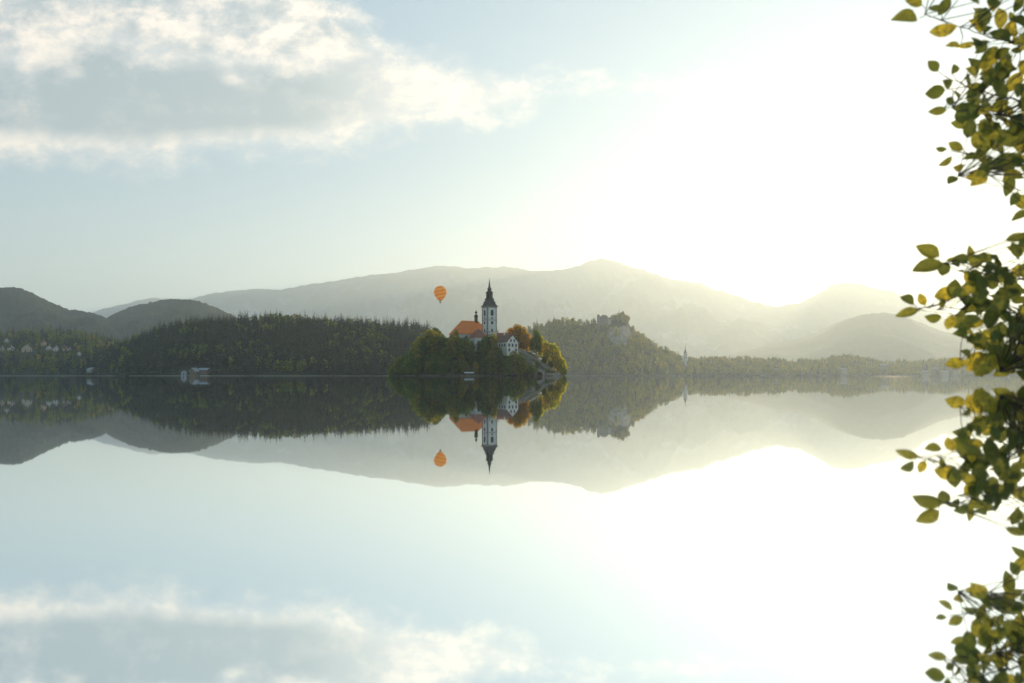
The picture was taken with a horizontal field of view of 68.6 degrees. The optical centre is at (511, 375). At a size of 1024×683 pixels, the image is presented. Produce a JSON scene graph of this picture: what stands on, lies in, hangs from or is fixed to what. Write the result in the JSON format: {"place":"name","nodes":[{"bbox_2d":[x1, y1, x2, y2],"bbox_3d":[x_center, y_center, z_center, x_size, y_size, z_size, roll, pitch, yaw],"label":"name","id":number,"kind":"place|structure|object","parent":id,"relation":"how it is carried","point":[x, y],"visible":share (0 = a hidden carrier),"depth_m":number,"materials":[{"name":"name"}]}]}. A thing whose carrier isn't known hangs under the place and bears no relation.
{"place":"outdoors","nodes":[
{"label":"outdoors","id":0,"kind":"place"},
{"bbox_2d":[0,334,108,374],"bbox_3d":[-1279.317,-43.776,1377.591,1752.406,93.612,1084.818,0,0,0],"label":"hill","id":1,"kind":"structure","parent":0,"point":[27,371],"depth_m":1260.61,"materials":[{"name":"green plant"}]},
{"bbox_2d":[21,345,32,352],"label":"house","id":2,"kind":"structure","parent":1,"relation":"on","point":[25,348],"depth_m":1345.06,"materials":[{"name":"beige paint"}]},
{"bbox_2d":[39,341,46,345],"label":"house","id":3,"kind":"structure","parent":1,"relation":"on","point":[43,343],"depth_m":1419.12,"materials":[{"name":"beige paint"}]},
{"bbox_2d":[0,325,148,374],"bbox_3d":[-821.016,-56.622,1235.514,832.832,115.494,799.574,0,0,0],"label":"forest","id":4,"kind":"object","parent":1,"relation":"on","point":[73,338],"visible":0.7,"depth_m":1293.30,"materials":[{"name":"green plant"}]},
{"bbox_2d":[0,287,124,343],"bbox_3d":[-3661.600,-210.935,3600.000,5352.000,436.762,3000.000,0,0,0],"label":"mountain","id":5,"kind":"structure","parent":0,"point":[21,309],"depth_m":3003.98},
{"bbox_2d":[106,299,236,339],"bbox_3d":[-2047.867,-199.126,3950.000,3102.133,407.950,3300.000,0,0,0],"label":"mountain","id":6,"kind":"structure","parent":0,"point":[138,319],"depth_m":3580.40,"materials":[{"name":"grey"}]},
{"bbox_2d":[0,375,388,375],"bbox_3d":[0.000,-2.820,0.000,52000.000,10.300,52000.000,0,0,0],"label":"ground","id":7,"kind":"structure","parent":0,"point":[197,375],"depth_m":829.30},
{"bbox_2d":[181,370,186,375],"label":"boathouse","id":8,"kind":"object","parent":7,"relation":"on","point":[183,372],"visible":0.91,"depth_m":787.68,"materials":[{"name":"metal"}]},
{"bbox_2d":[189,368,199,375],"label":"boat house","id":9,"kind":"structure","parent":7,"relation":"on","point":[194,371],"depth_m":789.44,"materials":[{"name":"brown wood"}]},
{"bbox_2d":[198,368,210,374],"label":"long shed","id":10,"kind":"structure","parent":7,"relation":"on","point":[205,371],"depth_m":796.22,"materials":[{"name":"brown wood"}]},
{"bbox_2d":[400,375,560,375],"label":"quay wall","id":11,"kind":"structure","parent":7,"relation":"on","point":[476,375],"depth_m":530.25,"materials":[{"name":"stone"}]},
{"bbox_2d":[921,370,928,375],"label":"lakeside house","id":12,"kind":"structure","parent":7,"relation":"on","point":[924,372],"depth_m":2768.78,"materials":[{"name":"paint"}]},
{"bbox_2d":[952,370,957,375],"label":"lakeside house","id":13,"kind":"structure","parent":7,"relation":"on","point":[954,372],"depth_m":2798.40,"materials":[{"name":"paint"}]},
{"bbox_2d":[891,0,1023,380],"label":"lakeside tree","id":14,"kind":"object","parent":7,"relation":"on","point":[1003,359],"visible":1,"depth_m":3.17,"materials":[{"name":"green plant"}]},
{"bbox_2d":[89,338,387,375],"bbox_3d":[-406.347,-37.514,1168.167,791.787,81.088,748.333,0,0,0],"label":"hill","id":15,"kind":"structure","parent":0,"point":[187,368],"depth_m":818.57,"materials":[{"name":"green plant"}]},
{"bbox_2d":[86,367,95,372],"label":"shore house","id":16,"kind":"structure","parent":15,"relation":"on","point":[91,370],"depth_m":1080.81,"materials":[{"name":"paint"}]},
{"bbox_2d":[85,312,432,375],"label":"forest","id":17,"kind":"object","parent":15,"relation":"on","point":[233,339],"visible":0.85,"depth_m":911.46,"materials":[{"name":"green plant"}]},
{"bbox_2d":[434,286,446,302],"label":"hot air balloon","id":18,"kind":"object","parent":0,"point":[440,292],"visible":1,"depth_m":974.27,"materials":[{"name":"fabric"}]},
{"bbox_2d":[93,259,812,359],"bbox_3d":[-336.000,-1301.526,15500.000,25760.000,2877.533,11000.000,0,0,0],"label":"mountain","id":19,"kind":"structure","parent":0,"point":[697,320],"depth_m":15234.78,"materials":[{"name":"grey"}]},
{"bbox_2d":[394,351,562,375],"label":"island","id":20,"kind":"structure","parent":0,"point":[450,372],"depth_m":538.12,"materials":[{"name":"soil"}]},
{"bbox_2d":[393,363,399,373],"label":"broadleaf tree","id":21,"kind":"object","parent":20,"relation":"on","point":[395,371],"visible":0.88,"depth_m":558.69,"materials":[{"name":"green plant"}]},
{"bbox_2d":[393,357,404,373],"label":"broadleaf tree","id":22,"kind":"object","parent":20,"relation":"on","point":[398,360],"visible":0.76,"depth_m":557.74,"materials":[{"name":"green plant"}]},
{"bbox_2d":[403,352,414,362],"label":"broadleaf tree","id":23,"kind":"object","parent":20,"relation":"on","point":[409,355],"visible":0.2,"depth_m":555.65,"materials":[{"name":"green plant"}]},
{"bbox_2d":[402,357,416,374],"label":"broadleaf tree","id":24,"kind":"object","parent":20,"relation":"on","point":[408,364],"visible":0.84,"depth_m":542.69,"materials":[{"name":"green plant"}]},
{"bbox_2d":[411,339,418,352],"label":"broadleaf tree","id":25,"kind":"object","parent":20,"relation":"on","point":[413,344],"visible":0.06,"depth_m":561.43,"materials":[{"name":"green plant"}]},
{"bbox_2d":[412,336,426,364],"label":"broadleaf tree","id":26,"kind":"object","parent":20,"relation":"on","point":[422,339],"visible":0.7,"depth_m":549.69,"materials":[{"name":"green plant"}]},
{"bbox_2d":[418,343,430,362],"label":"broadleaf tree","id":27,"kind":"object","parent":20,"relation":"on","point":[421,349],"visible":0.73,"depth_m":546.27,"materials":[{"name":"green plant"}]},
{"bbox_2d":[424,329,441,346],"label":"broadleaf tree","id":28,"kind":"object","parent":20,"relation":"on","point":[430,333],"visible":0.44,"depth_m":552.58,"materials":[{"name":"green plant"}]},
{"bbox_2d":[426,335,441,354],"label":"broadleaf tree","id":29,"kind":"object","parent":20,"relation":"on","point":[436,344],"visible":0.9,"depth_m":546.29,"materials":[{"name":"green plant"}]},
{"bbox_2d":[439,337,449,352],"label":"broadleaf tree","id":30,"kind":"object","parent":20,"relation":"on","point":[443,344],"visible":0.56,"depth_m":543.42,"materials":[{"name":"green plant"}]},
{"bbox_2d":[445,337,452,353],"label":"broadleaf tree","id":31,"kind":"object","parent":20,"relation":"on","point":[447,348],"visible":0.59,"depth_m":537.71,"materials":[{"name":"green plant"}]},
{"bbox_2d":[449,335,460,359],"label":"broadleaf tree","id":32,"kind":"object","parent":20,"relation":"on","point":[454,344],"visible":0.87,"depth_m":533.01,"materials":[{"name":"green plant"}]},
{"bbox_2d":[452,329,458,336],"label":"broadleaf tree","id":33,"kind":"object","parent":20,"relation":"on","point":[456,332],"visible":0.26,"depth_m":545.54,"materials":[{"name":"green plant"}]},
{"bbox_2d":[460,361,469,374],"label":"broadleaf tree","id":34,"kind":"object","parent":20,"relation":"on","point":[462,368],"visible":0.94,"depth_m":524.63,"materials":[{"name":"green plant"}]},
{"bbox_2d":[449,311,481,337],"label":"church","id":35,"kind":"structure","parent":20,"relation":"on","point":[467,328],"depth_m":557.52,"materials":[{"name":"orange tile"}]},
{"bbox_2d":[456,338,474,357],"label":"broadleaf tree","id":36,"kind":"object","parent":20,"relation":"on","point":[464,349],"visible":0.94,"depth_m":531.53,"materials":[{"name":"green plant"}]},
{"bbox_2d":[472,362,479,373],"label":"broadleaf tree","id":37,"kind":"object","parent":20,"relation":"on","point":[476,365],"visible":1,"depth_m":524.63,"materials":[{"name":"green plant"}]},
{"bbox_2d":[469,329,486,351],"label":"sacristy","id":38,"kind":"structure","parent":20,"relation":"on","point":[476,336],"depth_m":544.88,"materials":[{"name":"white paint"}]},
{"bbox_2d":[476,341,480,356],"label":"broadleaf tree","id":39,"kind":"object","parent":20,"relation":"on","point":[478,347],"visible":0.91,"depth_m":534.86,"materials":[{"name":"green plant"}]},
{"bbox_2d":[476,356,482,368],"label":"broadleaf tree","id":40,"kind":"object","parent":20,"relation":"on","point":[479,360],"visible":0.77,"depth_m":529.56,"materials":[{"name":"green plant"}]},
{"bbox_2d":[479,341,488,357],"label":"broadleaf tree","id":41,"kind":"object","parent":20,"relation":"on","point":[484,354],"visible":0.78,"depth_m":531.06,"materials":[{"name":"green plant"}]},
{"bbox_2d":[480,335,491,356],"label":"broadleaf tree","id":42,"kind":"object","parent":20,"relation":"on","point":[487,337],"visible":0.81,"depth_m":533.61,"materials":[{"name":"green plant"}]},
{"bbox_2d":[481,279,497,335],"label":"bell tower","id":43,"kind":"structure","parent":20,"relation":"on","point":[489,306],"depth_m":553.24,"materials":[{"name":"white paint"}]},
{"bbox_2d":[490,333,497,351],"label":"broadleaf tree","id":44,"kind":"object","parent":20,"relation":"on","point":[493,339],"visible":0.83,"depth_m":534.85,"materials":[{"name":"green plant"}]},
{"bbox_2d":[495,346,503,361],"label":"broadleaf tree","id":45,"kind":"object","parent":20,"relation":"on","point":[499,351],"visible":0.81,"depth_m":530.53,"materials":[{"name":"green plant"}]},
{"bbox_2d":[497,330,509,335],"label":"house","id":46,"kind":"structure","parent":20,"relation":"on","point":[498,333],"depth_m":564.26,"materials":[{"name":"tile"}]},
{"bbox_2d":[495,333,518,355],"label":"provost house","id":47,"kind":"structure","parent":20,"relation":"on","point":[507,344],"depth_m":540.93,"materials":[{"name":"white paint"}]},
{"bbox_2d":[501,355,513,375],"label":"broadleaf tree","id":48,"kind":"object","parent":20,"relation":"on","point":[508,360],"visible":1,"depth_m":524.90,"materials":[{"name":"green plant"}]},
{"bbox_2d":[505,327,520,340],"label":"autumn tree","id":49,"kind":"object","parent":20,"relation":"on","point":[509,330],"visible":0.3,"depth_m":577.89,"materials":[{"name":"orange plant"}]},
{"bbox_2d":[509,351,522,375],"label":"broadleaf tree","id":50,"kind":"object","parent":20,"relation":"on","point":[515,355],"visible":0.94,"depth_m":526.66,"materials":[{"name":"green plant"}]},
{"bbox_2d":[512,324,524,348],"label":"autumn tree","id":51,"kind":"object","parent":20,"relation":"on","point":[519,333],"visible":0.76,"depth_m":575.43,"materials":[{"name":"orange plant"}]},
{"bbox_2d":[516,357,526,375],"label":"broadleaf tree","id":52,"kind":"object","parent":20,"relation":"on","point":[522,370],"visible":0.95,"depth_m":525.96,"materials":[{"name":"green plant"}]},
{"bbox_2d":[521,332,530,350],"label":"autumn tree","id":53,"kind":"object","parent":20,"relation":"on","point":[526,338],"visible":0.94,"depth_m":573.09,"materials":[{"name":"orange plant"}]},
{"bbox_2d":[523,363,536,375],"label":"broadleaf tree","id":54,"kind":"object","parent":20,"relation":"on","point":[529,366],"visible":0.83,"depth_m":529.23,"materials":[{"name":"green plant"}]},
{"bbox_2d":[529,338,533,350],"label":"broadleaf tree","id":55,"kind":"object","parent":20,"relation":"on","point":[530,343],"visible":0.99,"depth_m":568.40,"materials":[{"name":"green plant"}]},
{"bbox_2d":[526,365,538,375],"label":"broadleaf tree","id":56,"kind":"object","parent":20,"relation":"on","point":[534,372],"visible":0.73,"depth_m":531.36,"materials":[{"name":"green plant"}]},
{"bbox_2d":[531,329,542,354],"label":"broadleaf tree","id":57,"kind":"object","parent":20,"relation":"on","point":[536,340],"visible":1,"depth_m":565.36,"materials":[{"name":"green plant"}]},
{"bbox_2d":[534,367,545,375],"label":"boathouse","id":58,"kind":"object","parent":20,"relation":"on","point":[541,371],"visible":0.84,"depth_m":535.24,"materials":[{"name":"stone"}]},
{"bbox_2d":[521,349,559,375],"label":"stairway","id":59,"kind":"object","parent":20,"relation":"on","point":[543,365],"visible":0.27,"depth_m":550.70,"materials":[{"name":"stone"}]},
{"bbox_2d":[538,335,543,355],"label":"golden tree","id":60,"kind":"object","parent":20,"relation":"on","point":[540,353],"visible":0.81,"depth_m":568.50,"materials":[{"name":"yellow plant"}]},
{"bbox_2d":[543,340,548,358],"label":"golden tree","id":61,"kind":"object","parent":20,"relation":"on","point":[545,348],"visible":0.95,"depth_m":564.67,"materials":[{"name":"yellow plant"}]},
{"bbox_2d":[547,360,552,367],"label":"broadleaf tree","id":62,"kind":"object","parent":20,"relation":"on","point":[550,364],"visible":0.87,"depth_m":558.07,"materials":[{"name":"green plant"}]},
{"bbox_2d":[545,373,557,375],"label":"landing wall","id":63,"kind":"structure","parent":20,"relation":"on","point":[554,374],"depth_m":543.72,"materials":[{"name":"grey stone"}]},
{"bbox_2d":[545,343,560,366],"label":"golden tree","id":64,"kind":"object","parent":20,"relation":"on","point":[552,348],"visible":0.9,"depth_m":563.58,"materials":[{"name":"yellow plant"}]},
{"bbox_2d":[552,349,561,370],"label":"golden tree","id":65,"kind":"object","parent":20,"relation":"on","point":[557,354],"visible":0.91,"depth_m":562.43,"materials":[{"name":"yellow plant"}]},
{"bbox_2d":[555,356,566,373],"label":"golden tree","id":66,"kind":"object","parent":20,"relation":"on","point":[562,361],"visible":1,"depth_m":560.85,"materials":[{"name":"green plant"}]},
{"bbox_2d":[0,376,1023,682],"bbox_3d":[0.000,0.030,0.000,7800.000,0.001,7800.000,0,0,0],"label":"water","id":67,"kind":"structure","parent":0,"point":[510,528],"depth_m":0.15,"materials":[{"name":"blue liquid"}]},
{"bbox_2d":[0,0,1023,317],"label":"sky","id":68,"kind":"structure","parent":0,"point":[777,153],"materials":[{"name":"white"}]},
{"bbox_2d":[608,326,631,348],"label":"cliff","id":69,"kind":"structure","parent":0,"point":[623,333],"depth_m":2324.04,"materials":[{"name":"stone"}]},
{"bbox_2d":[529,320,1018,375],"bbox_3d":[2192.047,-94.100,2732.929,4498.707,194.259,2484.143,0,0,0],"label":"hill","id":70,"kind":"structure","parent":0,"point":[614,324],"depth_m":2289.01,"materials":[{"name":"green plant"}]},
{"bbox_2d":[597,314,610,326],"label":"castle","id":71,"kind":"structure","parent":70,"relation":"on","point":[602,319],"depth_m":2461.50,"materials":[{"name":"stone"}]},
{"bbox_2d":[682,347,686,365],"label":"parish church","id":72,"kind":"structure","parent":70,"relation":"on","point":[684,358],"depth_m":2635.78,"materials":[{"name":"white paint"}]},
{"bbox_2d":[518,311,1017,375],"bbox_3d":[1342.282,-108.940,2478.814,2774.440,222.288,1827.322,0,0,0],"label":"forest","id":73,"kind":"object","parent":70,"relation":"on","point":[831,364],"visible":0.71,"depth_m":2481.50,"materials":[{"name":"green plant"}]},
{"bbox_2d":[839,368,847,373],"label":"lakeside house","id":74,"kind":"structure","parent":70,"relation":"on","point":[843,370],"depth_m":2693.00,"materials":[{"name":"paint"}]},
{"bbox_2d":[879,364,889,369],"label":"lakeside house","id":75,"kind":"structure","parent":70,"relation":"on","point":[883,366],"depth_m":2797.22,"materials":[{"name":"paint"}]},
{"bbox_2d":[931,367,937,374],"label":"lakeside house","id":76,"kind":"structure","parent":70,"relation":"on","point":[933,370],"depth_m":2813.14,"materials":[{"name":"paint"}]},
{"bbox_2d":[939,370,948,375],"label":"lakeside house","id":77,"kind":"structure","parent":70,"relation":"on","point":[943,372],"depth_m":2782.16,"materials":[{"name":"paint"}]},
{"bbox_2d":[721,312,1004,363],"bbox_3d":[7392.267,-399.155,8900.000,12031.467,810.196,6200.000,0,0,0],"label":"mountain","id":78,"kind":"structure","parent":0,"point":[882,336],"depth_m":8014.87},
{"bbox_2d":[759,283,1017,343],"bbox_3d":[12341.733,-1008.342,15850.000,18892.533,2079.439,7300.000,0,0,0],"label":"mountain","id":79,"kind":"structure","parent":0,"point":[829,306],"depth_m":15735.33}
]}

